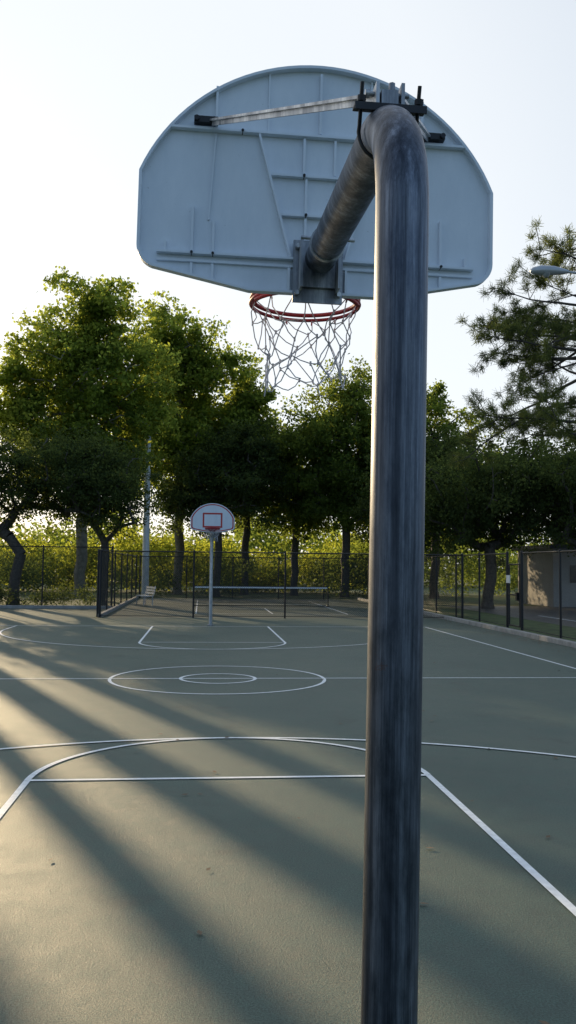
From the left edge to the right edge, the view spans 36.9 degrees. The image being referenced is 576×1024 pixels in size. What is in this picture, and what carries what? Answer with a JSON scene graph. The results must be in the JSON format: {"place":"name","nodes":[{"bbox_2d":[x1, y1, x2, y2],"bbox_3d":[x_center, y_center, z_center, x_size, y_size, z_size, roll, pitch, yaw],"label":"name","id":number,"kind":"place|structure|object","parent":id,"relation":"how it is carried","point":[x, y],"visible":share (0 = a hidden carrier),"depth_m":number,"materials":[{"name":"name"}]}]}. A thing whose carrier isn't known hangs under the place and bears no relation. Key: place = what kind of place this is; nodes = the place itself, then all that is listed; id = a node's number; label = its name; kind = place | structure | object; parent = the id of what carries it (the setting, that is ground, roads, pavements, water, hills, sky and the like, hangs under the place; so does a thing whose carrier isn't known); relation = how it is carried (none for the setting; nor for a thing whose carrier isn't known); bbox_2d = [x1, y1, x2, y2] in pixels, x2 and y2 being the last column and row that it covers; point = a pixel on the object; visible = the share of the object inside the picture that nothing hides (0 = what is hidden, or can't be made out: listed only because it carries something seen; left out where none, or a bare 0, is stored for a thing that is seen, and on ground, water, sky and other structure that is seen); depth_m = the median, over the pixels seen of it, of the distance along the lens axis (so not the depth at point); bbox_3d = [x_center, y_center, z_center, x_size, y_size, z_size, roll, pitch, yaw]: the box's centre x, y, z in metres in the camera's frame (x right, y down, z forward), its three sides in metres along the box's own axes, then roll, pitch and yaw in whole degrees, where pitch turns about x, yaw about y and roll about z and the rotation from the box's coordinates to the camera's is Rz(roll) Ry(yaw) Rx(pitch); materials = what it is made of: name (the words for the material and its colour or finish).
{"place":"outdoors","nodes":[
{"label":"outdoors","id":0,"kind":"place"},
{"bbox_2d":[0,0,575,568],"label":"sky","id":1,"kind":"structure","parent":0,"point":[88,88],"materials":[{"name":"white"}]},
{"bbox_2d":[1,570,575,641],"bbox_3d":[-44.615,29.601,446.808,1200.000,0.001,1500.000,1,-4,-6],"label":"ground","id":2,"kind":"structure","parent":0,"point":[475,599],"depth_m":49.81,"materials":[{"name":"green plant"}]},
{"bbox_2d":[0,581,101,605],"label":"hedge plants","id":3,"kind":"object","parent":2,"relation":"on","point":[48,597],"visible":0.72,"depth_m":39.30,"materials":[{"name":"green plant"}]},
{"bbox_2d":[0,608,105,617],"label":"court apron","id":4,"kind":"object","parent":2,"relation":"on","point":[51,613],"visible":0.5,"depth_m":34.18,"materials":[{"name":"paint"}]},
{"bbox_2d":[0,605,110,608],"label":"concrete kerb","id":5,"kind":"structure","parent":2,"relation":"on","point":[47,607],"depth_m":37.60,"materials":[{"name":"grey concrete"}]},
{"bbox_2d":[0,545,113,605],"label":"chain link fence","id":6,"kind":"object","parent":2,"relation":"on","point":[43,568],"visible":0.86,"depth_m":38.06,"materials":[{"name":"black metal"}]},
{"bbox_2d":[0,421,150,604],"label":"live oak tree","id":7,"kind":"object","parent":2,"relation":"on","point":[12,486],"visible":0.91,"depth_m":39.79,"materials":[{"name":"green plant"}]},
{"bbox_2d":[0,265,185,597],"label":"sycamore tree","id":8,"kind":"object","parent":2,"relation":"on","point":[79,361],"visible":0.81,"depth_m":49.07,"materials":[{"name":"green plant"}]},
{"bbox_2d":[21,422,167,605],"bbox_3d":[-8.960,0.088,41.699,6.296,9.073,6.428,-1,-4,19],"label":"live oak tree","id":9,"kind":"object","parent":2,"relation":"on","point":[105,454],"visible":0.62,"depth_m":40.81,"materials":[{"name":"green plant"}]},
{"bbox_2d":[96,549,137,616],"bbox_3d":[-7.941,3.190,41.198,0.107,2.520,18.713,1,-4,-6],"label":"chain link fence","id":10,"kind":"object","parent":2,"relation":"on","point":[115,576],"visible":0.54,"depth_m":38.13,"materials":[{"name":"black metal"}]},
{"bbox_2d":[98,596,137,617],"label":"concrete kerb","id":11,"kind":"structure","parent":2,"relation":"on","point":[109,610],"depth_m":37.62,"materials":[{"name":"grey concrete"}]},
{"bbox_2d":[141,430,156,597],"bbox_3d":[-8.492,0.010,51.903,1.200,10.200,0.657,1,-4,-6],"label":"light pole","id":12,"kind":"object","parent":2,"relation":"on","point":[146,532],"visible":0.36,"depth_m":51.77,"materials":[{"name":"grey metal"}]},
{"bbox_2d":[0,520,368,596],"bbox_3d":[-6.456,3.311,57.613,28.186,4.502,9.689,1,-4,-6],"label":"border shrubs","id":13,"kind":"object","parent":2,"relation":"on","point":[32,570],"visible":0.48,"depth_m":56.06,"materials":[{"name":"green plant"}]},
{"bbox_2d":[108,290,288,594],"bbox_3d":[-6.910,-4.656,58.066,13.834,20.724,9.658,1,-4,-6],"label":"sycamore tree","id":14,"kind":"object","parent":2,"relation":"on","point":[200,375],"visible":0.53,"depth_m":57.30,"materials":[{"name":"green plant"}]},
{"bbox_2d":[150,415,291,595],"bbox_3d":[-4.616,-0.422,54.481,9.267,11.824,7.297,0,-4,16],"label":"live oak tree","id":15,"kind":"object","parent":2,"relation":"on","point":[239,479],"visible":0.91,"depth_m":53.65,"materials":[{"name":"green plant"}]},
{"bbox_2d":[202,364,300,594],"bbox_3d":[-2.519,-2.384,59.602,7.733,16.432,7.548,1,-4,-6],"label":"sycamore tree","id":16,"kind":"object","parent":2,"relation":"on","point":[267,410],"visible":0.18,"depth_m":58.62,"materials":[{"name":"green plant"}]},
{"bbox_2d":[139,555,368,598],"bbox_3d":[-1.917,3.890,51.321,13.707,2.520,0.112,1,-4,-6],"label":"chain link fence","id":17,"kind":"object","parent":2,"relation":"on","point":[232,561],"visible":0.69,"depth_m":51.33,"materials":[{"name":"black metal"}]},
{"bbox_2d":[104,598,440,618],"bbox_3d":[-1.332,4.541,41.472,12.750,0.001,18.800,1,-4,-6],"label":"pickleball court","id":18,"kind":"object","parent":2,"relation":"on","point":[313,609],"visible":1,"depth_m":38.17,"materials":[{"name":"paint"}]},
{"bbox_2d":[136,586,155,605],"bbox_3d":[-6.904,4.050,41.980,0.604,0.925,1.500,2,-4,-26],"label":"park bench","id":19,"kind":"object","parent":18,"relation":"on","point":[147,589],"visible":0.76,"depth_m":42.01,"materials":[{"name":"white paint"}]},
{"bbox_2d":[194,586,328,606],"bbox_3d":[-1.282,4.070,41.808,6.557,0.980,0.700,1,-4,-6],"label":"pickleball net","id":20,"kind":"object","parent":18,"relation":"on","point":[258,601],"visible":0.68,"depth_m":41.80,"materials":[{"name":"black fabric"}]},
{"bbox_2d":[195,600,345,613],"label":"pickleball line markings","id":21,"kind":"object","parent":18,"relation":"on","point":[269,611],"visible":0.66,"depth_m":39.83,"materials":[{"name":"paint"}]},
{"bbox_2d":[98,549,463,618],"bbox_3d":[-0.108,2.721,32.443,13.757,2.520,0.112,1,-4,-6],"label":"chain link fence","id":22,"kind":"object","parent":18,"relation":"on","point":[328,577],"visible":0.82,"depth_m":32.33,"materials":[{"name":"black metal"}]},
{"bbox_2d":[0,508,566,587],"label":"distant tree mass","id":23,"kind":"object","parent":2,"relation":"on","point":[269,541],"visible":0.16,"depth_m":89.77,"materials":[{"name":"green plant"}]},
{"bbox_2d":[0,617,575,1023],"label":"basketball court","id":24,"kind":"object","parent":2,"relation":"on","point":[116,903],"visible":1,"depth_m":6.48,"materials":[{"name":"paint"}]},
{"bbox_2d":[190,503,234,625],"bbox_3d":[-2.243,1.698,27.159,1.285,3.895,2.054,0,-4,16],"label":"basketball hoop","id":25,"kind":"object","parent":24,"relation":"on","point":[211,519],"visible":0.99,"depth_m":26.85,"materials":[{"name":"metal"}]},
{"bbox_2d":[0,625,575,915],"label":"court line markings","id":26,"kind":"object","parent":24,"relation":"on","point":[554,891],"visible":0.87,"depth_m":8.13,"materials":[{"name":"paint"}]},
{"bbox_2d":[49,615,574,1023],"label":"fallen leaves","id":27,"kind":"object","parent":24,"relation":"on","point":[200,932],"visible":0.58,"depth_m":9.90,"materials":[{"name":"brown plant"}]},
{"bbox_2d":[136,65,492,1023],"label":"basketball hoop","id":28,"kind":"object","parent":24,"relation":"on","point":[316,185],"visible":1,"depth_m":2.70,"materials":[{"name":"metal"}]},
{"bbox_2d":[248,414,341,595],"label":"broadleaf tree","id":29,"kind":"object","parent":2,"relation":"on","point":[296,526],"visible":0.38,"depth_m":57.42,"materials":[{"name":"green plant"}]},
{"bbox_2d":[262,353,371,596],"bbox_3d":[3.583,-2.369,56.444,10.023,16.140,8.555,-1,-4,22],"label":"broadleaf tree","id":30,"kind":"object","parent":2,"relation":"on","point":[335,430],"visible":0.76,"depth_m":55.23,"materials":[{"name":"green plant"}]},
{"bbox_2d":[338,427,370,545],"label":"broadleaf tree","id":31,"kind":"object","parent":2,"relation":"on","point":[351,536],"visible":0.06,"depth_m":57.05,"materials":[{"name":"green plant"}]},
{"bbox_2d":[348,423,482,566],"bbox_3d":[7.177,0.071,48.118,7.748,10.292,8.275,1,-4,-6],"label":"live oak tree","id":32,"kind":"object","parent":2,"relation":"on","point":[436,446],"visible":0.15,"depth_m":48.14,"materials":[{"name":"green plant"}]},
{"bbox_2d":[309,529,546,595],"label":"roadside shrubs","id":33,"kind":"object","parent":2,"relation":"on","point":[475,571],"visible":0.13,"depth_m":60.65,"materials":[{"name":"green plant"}]},
{"bbox_2d":[359,378,505,598],"bbox_3d":[9.946,-1.582,55.553,8.953,14.591,8.509,-2,-5,40],"label":"broadleaf tree","id":34,"kind":"object","parent":2,"relation":"on","point":[437,405],"visible":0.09,"depth_m":55.01,"materials":[{"name":"green plant"}]},
{"bbox_2d":[423,551,508,627],"bbox_3d":[6.123,3.277,40.230,0.107,2.520,23.412,1,-4,-6],"label":"chain link fence","id":35,"kind":"object","parent":2,"relation":"on","point":[481,582],"visible":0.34,"depth_m":31.72,"materials":[{"name":"black metal"}]},
{"bbox_2d":[357,598,575,647],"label":"concrete kerb","id":36,"kind":"structure","parent":2,"relation":"on","point":[564,642],"depth_m":25.93,"materials":[{"name":"grey concrete"}]},
{"bbox_2d":[424,431,566,608],"bbox_3d":[9.302,0.368,42.327,9.298,9.018,8.392,1,-4,-6],"label":"live oak tree","id":37,"kind":"object","parent":2,"relation":"on","point":[473,508],"visible":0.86,"depth_m":41.19,"materials":[{"name":"green plant"}]},
{"bbox_2d":[478,427,575,544],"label":"live oak tree","id":38,"kind":"object","parent":2,"relation":"on","point":[565,446],"visible":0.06,"depth_m":48.75,"materials":[{"name":"green plant"}]},
{"bbox_2d":[494,436,575,556],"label":"live oak tree","id":39,"kind":"object","parent":2,"relation":"on","point":[556,478],"visible":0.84,"depth_m":40.23,"materials":[{"name":"green plant"}]},
{"bbox_2d":[518,549,575,606],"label":"walls","id":40,"kind":"structure","parent":2,"relation":"on","point":[538,561],"depth_m":45.27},
{"bbox_2d":[512,544,575,549],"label":"roof","id":41,"kind":"structure","parent":40,"relation":"on","point":[540,547],"depth_m":45.35,"materials":[{"name":"metal"}]},
{"bbox_2d":[570,565,575,582],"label":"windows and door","id":42,"kind":"structure","parent":40,"relation":"attached to","point":[574,569],"depth_m":44.51,"materials":[{"name":"grey"}]},
{"bbox_2d":[520,549,575,638],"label":"chain link fence","id":43,"kind":"object","parent":2,"relation":"on","point":[560,598],"visible":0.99,"depth_m":25.17,"materials":[{"name":"black metal"}]},
{"bbox_2d":[506,564,520,627],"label":"fence gate","id":44,"kind":"structure","parent":43,"relation":"attached to","point":[516,595],"depth_m":28.12,"materials":[{"name":"black metal"}]},
{"bbox_2d":[530,265,575,277],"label":"street lamp","id":45,"kind":"object","parent":2,"relation":"on","point":[545,271],"visible":1,"depth_m":22.32,"materials":[{"name":"grey metal"}]},
{"bbox_2d":[449,606,575,627],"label":"parking lot","id":46,"kind":"structure","parent":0,"point":[552,615],"depth_m":38.32,"materials":[{"name":"grey asphalt"}]},
{"bbox_2d":[444,215,575,468],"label":"pine tree","id":47,"kind":"object","parent":46,"relation":"on","point":[531,329],"visible":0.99,"depth_m":28.84,"materials":[{"name":"green plant"}]}
]}

